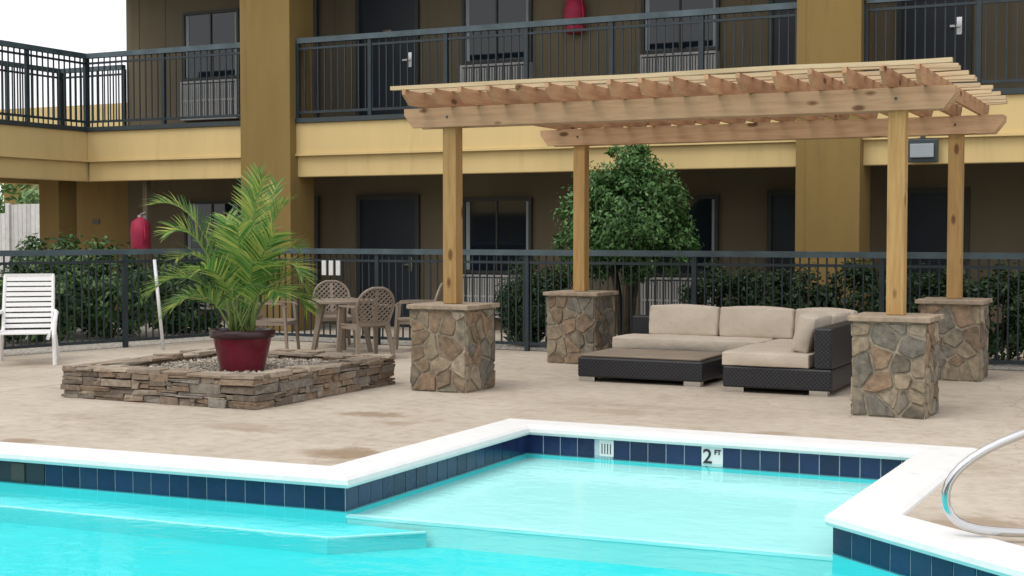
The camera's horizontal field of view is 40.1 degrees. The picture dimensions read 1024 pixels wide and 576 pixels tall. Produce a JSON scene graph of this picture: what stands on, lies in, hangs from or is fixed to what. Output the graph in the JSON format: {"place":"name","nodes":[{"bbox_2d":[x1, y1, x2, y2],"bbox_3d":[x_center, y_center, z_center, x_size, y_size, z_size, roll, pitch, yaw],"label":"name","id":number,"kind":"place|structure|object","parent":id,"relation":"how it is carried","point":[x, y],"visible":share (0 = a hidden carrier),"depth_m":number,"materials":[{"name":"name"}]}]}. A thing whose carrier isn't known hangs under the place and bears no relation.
{"place":"outdoors","nodes":[
{"label":"outdoors","id":0,"kind":"place"},
{"bbox_2d":[0,103,121,126],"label":"parapet","id":1,"kind":"structure","parent":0,"point":[73,116],"depth_m":67.81,"materials":[{"name":"yellow paint"}]},
{"bbox_2d":[0,0,126,205],"label":"sky","id":2,"kind":"structure","parent":0,"point":[82,26],"materials":[{"name":"white"}]},
{"bbox_2d":[406,301,499,392],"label":"stone pier","id":3,"kind":"structure","parent":0,"point":[452,348],"depth_m":14.05,"materials":[{"name":"beige stone"}]},
{"bbox_2d":[390,57,1007,314],"bbox_3d":[2.132,-0.956,14.766,5.464,2.187,4.360,1,3,26],"label":"wooden pergola","id":4,"kind":"object","parent":3,"relation":"on","point":[605,110],"visible":1,"depth_m":13.63,"materials":[{"name":"brown wood"}]},
{"bbox_2d":[0,321,1023,546],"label":"ground","id":5,"kind":"structure","parent":0,"point":[36,407],"depth_m":12.18,"materials":[{"name":"concrete"}]},
{"bbox_2d":[0,183,38,213],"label":"distant trees","id":6,"kind":"object","parent":5,"relation":"on","point":[29,196],"visible":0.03,"depth_m":42.82,"materials":[{"name":"green plant"}]},
{"bbox_2d":[0,273,59,364],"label":"white lounge chair","id":7,"kind":"object","parent":5,"relation":"on","point":[53,315],"visible":1,"depth_m":17.49,"materials":[{"name":"plastic"}]},
{"bbox_2d":[76,181,128,309],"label":"stair wall","id":8,"kind":"structure","parent":5,"relation":"on","point":[105,203],"depth_m":26.41,"materials":[{"name":"yellow paint"}]},
{"bbox_2d":[142,181,150,323],"bbox_3d":[-6.360,-0.658,24.479,0.100,2.559,0.100,1,3,26],"label":"extinguisher post","id":9,"kind":"object","parent":5,"relation":"on","point":[146,189],"visible":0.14,"depth_m":24.42,"materials":[{"name":"grey metal"}]},
{"bbox_2d":[130,212,150,248],"bbox_3d":[-6.434,-0.986,24.313,0.340,0.667,0.340,0,2,11],"label":"fire extinguisher","id":10,"kind":"object","parent":9,"relation":"attached to","point":[140,230],"visible":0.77,"depth_m":24.18,"materials":[{"name":"red metal"}]},
{"bbox_2d":[153,259,164,349],"bbox_3d":[-4.815,0.225,19.145,0.234,1.227,0.046,2,3,41],"label":"white pole","id":11,"kind":"object","parent":5,"relation":"on","point":[158,307],"visible":1,"depth_m":19.13,"materials":[{"name":"metal"}]},
{"bbox_2d":[60,347,395,409],"bbox_3d":[-2.791,0.874,14.186,2.325,0.330,2.510,1,3,26],"label":"stone planter","id":12,"kind":"object","parent":5,"relation":"on","point":[196,377],"visible":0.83,"depth_m":13.36,"materials":[{"name":"stone"}]},
{"bbox_2d":[209,327,274,372],"bbox_3d":[-2.663,0.612,13.874,0.644,0.412,0.644,1,3,26],"label":"flower pot","id":13,"kind":"object","parent":12,"relation":"on","point":[241,351],"visible":0.94,"depth_m":13.66,"materials":[{"name":"red ceramic"}]},
{"bbox_2d":[138,162,324,330],"bbox_3d":[-2.791,-0.393,13.752,1.838,1.719,1.361,0,2,7],"label":"palm plant","id":14,"kind":"object","parent":13,"relation":"in","point":[248,275],"visible":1,"depth_m":13.70,"materials":[{"name":"green plant"}]},
{"bbox_2d":[244,298,299,348],"bbox_3d":[-3.207,0.401,18.602,0.661,0.922,0.600,0,2,7],"label":"plastic patio chair","id":15,"kind":"object","parent":5,"relation":"on","point":[262,321],"visible":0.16,"depth_m":18.39,"materials":[{"name":"beige plastic"}]},
{"bbox_2d":[312,280,355,348],"bbox_3d":[-2.489,0.362,19.585,0.600,0.922,0.661,-1,2,-14],"label":"plastic patio chair","id":16,"kind":"object","parent":5,"relation":"on","point":[330,314],"visible":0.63,"depth_m":19.79,"materials":[{"name":"beige plastic"}]},
{"bbox_2d":[308,298,373,352],"bbox_3d":[-2.263,0.508,18.663,0.940,0.706,0.940,1,3,26],"label":"patio table","id":17,"kind":"object","parent":5,"relation":"on","point":[337,302],"visible":0.63,"depth_m":18.64,"materials":[{"name":"beige plastic"}]},
{"bbox_2d":[336,287,395,358],"bbox_3d":[-1.829,0.435,17.752,0.600,0.922,0.661,-1,3,-31],"label":"plastic patio chair","id":18,"kind":"object","parent":5,"relation":"on","point":[374,323],"visible":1,"depth_m":17.59,"materials":[{"name":"beige plastic"}]},
{"bbox_2d":[393,283,442,348],"bbox_3d":[-1.254,0.391,18.855,0.661,0.922,0.600,0,2,0],"label":"plastic patio chair","id":19,"kind":"object","parent":5,"relation":"on","point":[399,319],"visible":0.48,"depth_m":18.62,"materials":[{"name":"beige plastic"}]},
{"bbox_2d":[39,0,871,331],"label":"columns","id":20,"kind":"structure","parent":5,"relation":"on","point":[833,198],"depth_m":22.40,"materials":[{"name":"yellow paint"}]},
{"bbox_3d":[0.894,-1.926,13.627,28.399,0.840,15.399,1,3,26],"label":"walkway slab","id":21,"kind":"object","parent":20,"relation":"on","visible":0},
{"bbox_2d":[0,94,1023,184],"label":"fascia band","id":22,"kind":"object","parent":21,"relation":"attached to","point":[366,136],"visible":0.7,"depth_m":21.98,"materials":[{"name":"beige paint"}]},
{"bbox_2d":[0,132,1023,161],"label":"fascia trim","id":23,"kind":"structure","parent":22,"relation":"attached to","point":[422,151],"depth_m":21.42,"materials":[{"name":"beige paint"}]},
{"bbox_2d":[908,136,938,162],"bbox_3d":[5.312,-1.808,18.179,0.400,0.360,0.100,1,3,26],"label":"wall light","id":24,"kind":"object","parent":22,"relation":"attached to","point":[922,149],"visible":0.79,"depth_m":18.14,"materials":[{"name":"grey metal"}]},
{"bbox_2d":[0,0,1023,126],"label":"balcony bars","id":25,"kind":"object","parent":21,"relation":"on","point":[62,119],"visible":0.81,"depth_m":21.92,"materials":[{"name":"black metal"}]},
{"bbox_2d":[0,0,921,73],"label":"balcony top rail","id":26,"kind":"object","parent":25,"relation":"on","point":[599,19],"visible":0.84,"depth_m":21.38,"materials":[{"name":"grey metal"}]},
{"bbox_2d":[0,87,1023,131],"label":"deck edge","id":27,"kind":"object","parent":21,"relation":"attached to","point":[1020,90],"visible":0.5,"depth_m":23.09,"materials":[{"name":"beige paint"}]},
{"bbox_2d":[0,418,1023,575],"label":"swimming pool","id":28,"kind":"structure","parent":5,"relation":"in","point":[516,497],"depth_m":9.18,"materials":[{"name":"liquid"}]},
{"bbox_2d":[702,446,722,466],"bbox_3d":[1.535,1.292,10.758,0.170,0.152,0.017,1,3,26],"label":"depth marker sign","id":29,"kind":"object","parent":28,"relation":"attached to","point":[712,456],"visible":1,"depth_m":10.75,"materials":[{"name":"white tile"}]},
{"bbox_2d":[0,248,1023,364],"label":"metal fence","id":30,"kind":"object","parent":5,"relation":"on","point":[527,262],"visible":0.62,"depth_m":18.76,"materials":[{"name":"metal"}]},
{"bbox_2d":[322,260,340,274],"bbox_3d":[-2.592,-0.289,20.113,0.310,0.210,0.015,1,3,26],"label":"fence sign","id":31,"kind":"object","parent":30,"relation":"attached to","point":[338,272],"visible":1,"depth_m":20.11,"materials":[{"name":"white plastic"}]},
{"bbox_2d":[3,326,1023,370],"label":"gravel bed","id":32,"kind":"object","parent":5,"relation":"on","point":[37,350],"visible":0.25,"depth_m":20.09,"materials":[{"name":"beige gravel"}]},
{"bbox_2d":[0,227,238,343],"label":"garden shrubs","id":33,"kind":"object","parent":32,"relation":"on","point":[61,244],"visible":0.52,"depth_m":20.83,"materials":[{"name":"green plant"}]},
{"bbox_2d":[491,255,572,345],"bbox_3d":[0.299,0.172,19.676,1.549,1.298,1.185,1,3,26],"label":"round bush","id":34,"kind":"object","parent":32,"relation":"on","point":[534,305],"visible":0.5,"depth_m":19.43,"materials":[{"name":"green plant"}]},
{"bbox_2d":[550,144,704,335],"bbox_3d":[1.563,-0.622,19.113,2.058,2.923,1.828,0,2,-10],"label":"tree","id":35,"kind":"object","parent":32,"relation":"on","point":[634,215],"visible":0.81,"depth_m":18.75,"materials":[{"name":"green plant"}]},
{"bbox_2d":[678,258,1023,360],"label":"hedge","id":36,"kind":"object","parent":32,"relation":"on","point":[1002,343],"visible":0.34,"depth_m":17.60,"materials":[{"name":"green plant"}]},
{"bbox_2d":[578,348,723,386],"bbox_3d":[1.539,0.848,15.178,1.400,0.292,0.950,1,3,26],"label":"wicker coffee table","id":37,"kind":"object","parent":5,"relation":"on","point":[693,368],"visible":0.81,"depth_m":14.80,"materials":[{"name":"black wicker"}]},
{"bbox_2d":[608,304,857,396],"bbox_3d":[2.297,0.588,15.273,2.930,0.804,2.436,1,3,26],"label":"sectional sofa","id":38,"kind":"object","parent":5,"relation":"on","point":[803,349],"visible":0.92,"depth_m":14.63,"materials":[{"name":"fabric"}]},
{"bbox_2d":[941,429,1023,536],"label":"pool handrail","id":39,"kind":"object","parent":5,"relation":"on","point":[959,468],"visible":1,"depth_m":7.20,"materials":[{"name":"silver metal"}]},
{"bbox_2d":[126,0,1023,347],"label":"walls","id":40,"kind":"structure","parent":0,"point":[996,208],"depth_m":22.34,"materials":[{"name":"yellow paint"}]},
{"bbox_2d":[183,53,714,314],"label":"air conditioner bodies","id":41,"kind":"object","parent":40,"relation":"attached to","point":[515,79],"visible":0.21,"depth_m":22.52,"materials":[{"name":"grey metal"}]},
{"bbox_2d":[180,50,719,317],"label":"air conditioner grilles","id":42,"kind":"object","parent":40,"relation":"attached to","point":[712,61],"visible":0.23,"depth_m":22.70,"materials":[{"name":"grey metal"}]},
{"bbox_2d":[138,0,1010,124],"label":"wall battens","id":43,"kind":"object","parent":40,"relation":"attached to","point":[562,41],"depth_m":22.15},
{"bbox_2d":[564,0,585,34],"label":"fire extinguisher","id":44,"kind":"object","parent":40,"relation":"attached to","point":[574,9],"visible":0.62,"depth_m":21.79,"materials":[{"name":"red metal"}]},
{"bbox_2d":[182,0,972,319],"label":"door window frames","id":45,"kind":"structure","parent":40,"relation":"attached to","point":[716,198],"depth_m":22.85,"materials":[{"name":"black metal"}]},
{"bbox_2d":[185,0,715,273],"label":"window glass","id":46,"kind":"object","parent":45,"relation":"attached to","point":[511,225],"visible":0.39,"depth_m":22.70,"materials":[{"name":"black glass"}]},
{"bbox_2d":[186,0,715,269],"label":"curtains","id":47,"kind":"object","parent":45,"relation":"attached to","point":[647,6],"visible":0.48,"depth_m":22.85,"materials":[{"name":"grey fabric"}]},
{"bbox_2d":[313,0,966,325],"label":"doors","id":48,"kind":"structure","parent":45,"relation":"attached to","point":[387,224],"depth_m":23.33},
{"bbox_2d":[383,17,961,270],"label":"door handles","id":49,"kind":"object","parent":48,"relation":"attached to","point":[959,25],"depth_m":23.33,"materials":[{"name":"silver metal"}]},
{"bbox_2d":[543,290,618,363],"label":"stone pier","id":50,"kind":"structure","parent":0,"point":[580,323],"depth_m":17.02,"materials":[{"name":"beige stone"}]},
{"bbox_2d":[847,312,943,419],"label":"stone pier","id":51,"kind":"structure","parent":0,"point":[895,365],"depth_m":12.09,"materials":[{"name":"grey stone"}]},
{"bbox_2d":[915,297,992,381],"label":"stone pier","id":52,"kind":"structure","parent":0,"point":[963,337],"depth_m":15.03,"materials":[{"name":"beige stone"}]},
{"label":"grass","id":53,"kind":"object","parent":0,"visible":0},
{"bbox_2d":[0,203,39,293],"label":"wooden fence","id":54,"kind":"object","parent":53,"relation":"on","point":[18,222],"visible":0.09,"depth_m":34.22,"materials":[{"name":"grey wood"}]},
{"bbox_2d":[4,184,38,204],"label":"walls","id":55,"kind":"structure","parent":53,"relation":"on","point":[13,201],"depth_m":70.09,"materials":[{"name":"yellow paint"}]}
]}

